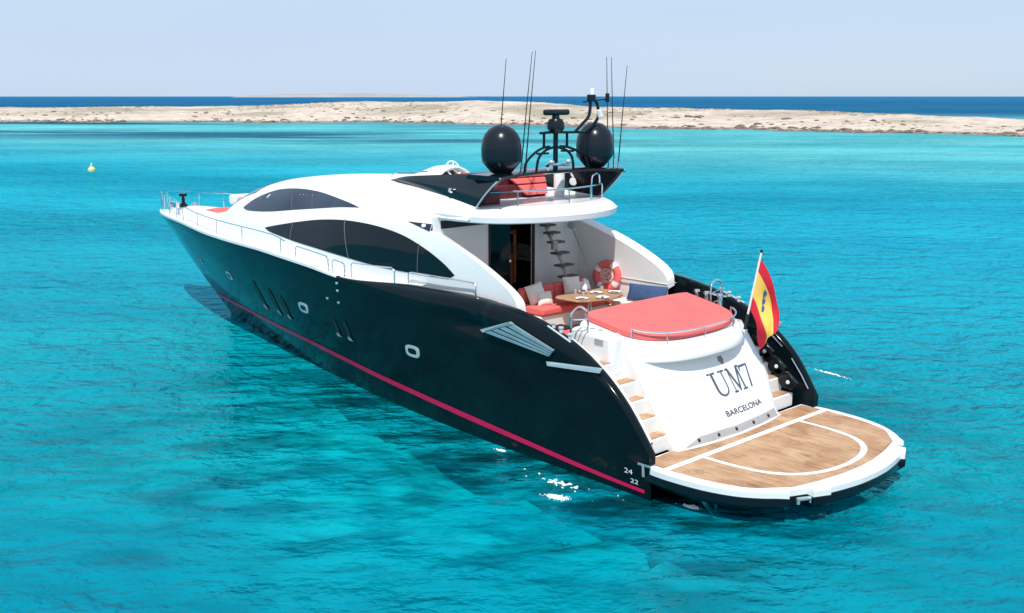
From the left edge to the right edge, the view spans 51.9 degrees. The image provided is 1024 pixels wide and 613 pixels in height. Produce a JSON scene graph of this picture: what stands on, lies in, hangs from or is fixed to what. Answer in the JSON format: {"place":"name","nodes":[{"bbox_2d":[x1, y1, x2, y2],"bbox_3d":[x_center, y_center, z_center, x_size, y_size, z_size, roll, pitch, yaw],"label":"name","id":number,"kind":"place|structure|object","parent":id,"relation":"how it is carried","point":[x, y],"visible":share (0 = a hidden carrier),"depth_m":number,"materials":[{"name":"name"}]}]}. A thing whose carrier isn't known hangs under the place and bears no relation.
{"place":"outdoors","nodes":[
{"label":"outdoors","id":0,"kind":"place"},
{"bbox_2d":[236,93,460,96],"bbox_3d":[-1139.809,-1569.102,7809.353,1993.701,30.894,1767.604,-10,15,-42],"label":"coast","id":1,"kind":"structure","parent":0,"point":[348,95],"depth_m":7395.90},
{"bbox_2d":[0,96,1023,612],"bbox_3d":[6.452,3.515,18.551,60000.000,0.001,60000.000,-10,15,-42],"label":"sea water","id":2,"kind":"structure","parent":0,"point":[894,264],"depth_m":28.42,"materials":[{"name":"teal liquid"}]},
{"bbox_2d":[88,163,95,171],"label":"mooring buoy","id":3,"kind":"object","parent":2,"relation":"on","point":[91,168],"visible":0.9,"depth_m":101.01,"materials":[{"name":"plastic"}]},
{"bbox_2d":[160,50,905,539],"bbox_3d":[-3.144,-1.751,27.927,6.162,9.450,27.912,-10,15,-42],"label":"motor yacht","id":4,"kind":"object","parent":2,"relation":"on","point":[406,290],"visible":0.97,"depth_m":22.34,"materials":[{"name":"black paint"}]},
{"bbox_2d":[524,281,544,304],"bbox_3d":[0.545,-0.291,23.912,0.508,0.526,0.294,-10,15,-42],"label":"scatter cushion","id":5,"kind":"object","parent":4,"relation":"on","point":[532,290],"visible":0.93,"depth_m":23.79,"materials":[{"name":"white fabric"}]},
{"bbox_2d":[537,291,552,305],"bbox_3d":[0.740,-0.181,23.871,0.381,0.327,0.263,-5,12,-23],"label":"scatter cushion","id":6,"kind":"object","parent":4,"relation":"on","point":[544,298],"visible":1,"depth_m":23.77,"materials":[{"name":"white fabric"}]},
{"bbox_2d":[562,276,579,293],"bbox_3d":[1.405,-0.468,24.701,0.466,0.481,0.266,-6,13,-28],"label":"scatter cushion","id":7,"kind":"object","parent":4,"relation":"on","point":[570,284],"visible":0.74,"depth_m":24.59,"materials":[{"name":"white fabric"}]},
{"bbox_2d":[555,288,622,325],"bbox_3d":[1.843,0.101,23.994,1.599,0.750,1.170,-10,15,-42],"label":"cockpit table","id":8,"kind":"object","parent":4,"relation":"on","point":[571,296],"visible":0.59,"depth_m":23.83,"materials":[{"name":"brown wood"}]},
{"bbox_2d":[575,297,588,299],"bbox_3d":[1.554,-0.177,23.404,0.310,0.026,0.310,-10,15,-42],"label":"dinner plate","id":9,"kind":"object","parent":8,"relation":"on","point":[582,298],"visible":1,"depth_m":23.42,"materials":[{"name":"white ceramic"}]},
{"bbox_2d":[581,278,587,290],"bbox_3d":[1.666,-0.485,24.219,0.150,0.310,0.150,-10,15,-42],"label":"carafe","id":10,"kind":"object","parent":8,"relation":"on","point":[584,286],"visible":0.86,"depth_m":24.17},
{"bbox_2d":[580,279,590,289],"bbox_3d":[1.696,-0.438,24.956,0.378,0.386,0.260,-10,15,-42],"label":"napkin","id":11,"kind":"object","parent":8,"relation":"on","point":[588,284],"visible":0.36,"depth_m":24.90,"materials":[{"name":"white fabric"}]},
{"bbox_2d":[590,291,602,293],"bbox_3d":[1.931,-0.319,24.113,0.310,0.026,0.310,-10,15,-42],"label":"dinner plate","id":12,"kind":"object","parent":8,"relation":"on","point":[596,292],"visible":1,"depth_m":24.14,"materials":[{"name":"white ceramic"}]},
{"bbox_2d":[596,296,608,298],"bbox_3d":[2.032,-0.204,23.535,0.310,0.026,0.310,-10,15,-42],"label":"dinner plate","id":13,"kind":"object","parent":8,"relation":"on","point":[602,297],"visible":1,"depth_m":23.57,"materials":[{"name":"white ceramic"}]},
{"bbox_2d":[608,290,621,292],"bbox_3d":[2.365,-0.335,24.190,0.310,0.026,0.310,-10,15,-42],"label":"dinner plate","id":14,"kind":"object","parent":8,"relation":"on","point":[614,291],"visible":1,"depth_m":24.21,"materials":[{"name":"white ceramic"}]},
{"bbox_2d":[593,260,620,289],"bbox_3d":[2.292,-0.740,25.396,0.770,0.765,0.206,7,13,32],"label":"ring buoy","id":15,"kind":"object","parent":4,"relation":"on","point":[606,274],"visible":0.98,"depth_m":25.34,"materials":[{"name":"red plastic"}]},
{"bbox_2d":[626,283,667,300],"bbox_3d":[3.134,-0.306,24.399,0.952,0.383,0.286,6,13,29],"label":"scatter cushion","id":16,"kind":"object","parent":4,"relation":"on","point":[638,292],"visible":0.77,"depth_m":24.33,"materials":[{"name":"blue fabric"}]},
{"bbox_2d":[743,249,779,348],"bbox_3d":[5.149,-0.124,21.625,0.705,2.149,0.253,3,12,16],"label":"stern flag","id":17,"kind":"object","parent":4,"relation":"hanging from","point":[763,307],"visible":1,"depth_m":21.62,"materials":[{"name":"red fabric"}]},
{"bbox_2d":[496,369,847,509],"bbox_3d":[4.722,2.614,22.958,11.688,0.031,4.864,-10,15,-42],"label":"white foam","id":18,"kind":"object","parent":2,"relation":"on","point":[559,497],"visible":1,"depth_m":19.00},
{"bbox_2d":[0,100,1023,136],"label":"islet terrain","id":19,"kind":"structure","parent":0,"point":[712,118],"depth_m":290.88,"materials":[{"name":"beige sand"}]},
{"bbox_2d":[1,108,1023,136],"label":"shore rocks","id":20,"kind":"object","parent":19,"relation":"on","point":[754,127],"visible":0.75,"depth_m":247.21,"materials":[{"name":"brown stone"}]},
{"bbox_2d":[15,101,1023,129],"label":"scrub","id":21,"kind":"object","parent":19,"relation":"on","point":[533,101],"visible":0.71,"depth_m":314.01,"materials":[{"name":"green plant"}]},
{"bbox_2d":[0,0,1023,95],"label":"sky","id":22,"kind":"structure","parent":0,"point":[48,47],"materials":[{"name":"blue"}]},
{"bbox_2d":[118,374,926,612],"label":"sea bed","id":23,"kind":"object","parent":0,"point":[431,477],"visible":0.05,"depth_m":22.23,"materials":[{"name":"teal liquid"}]}
]}

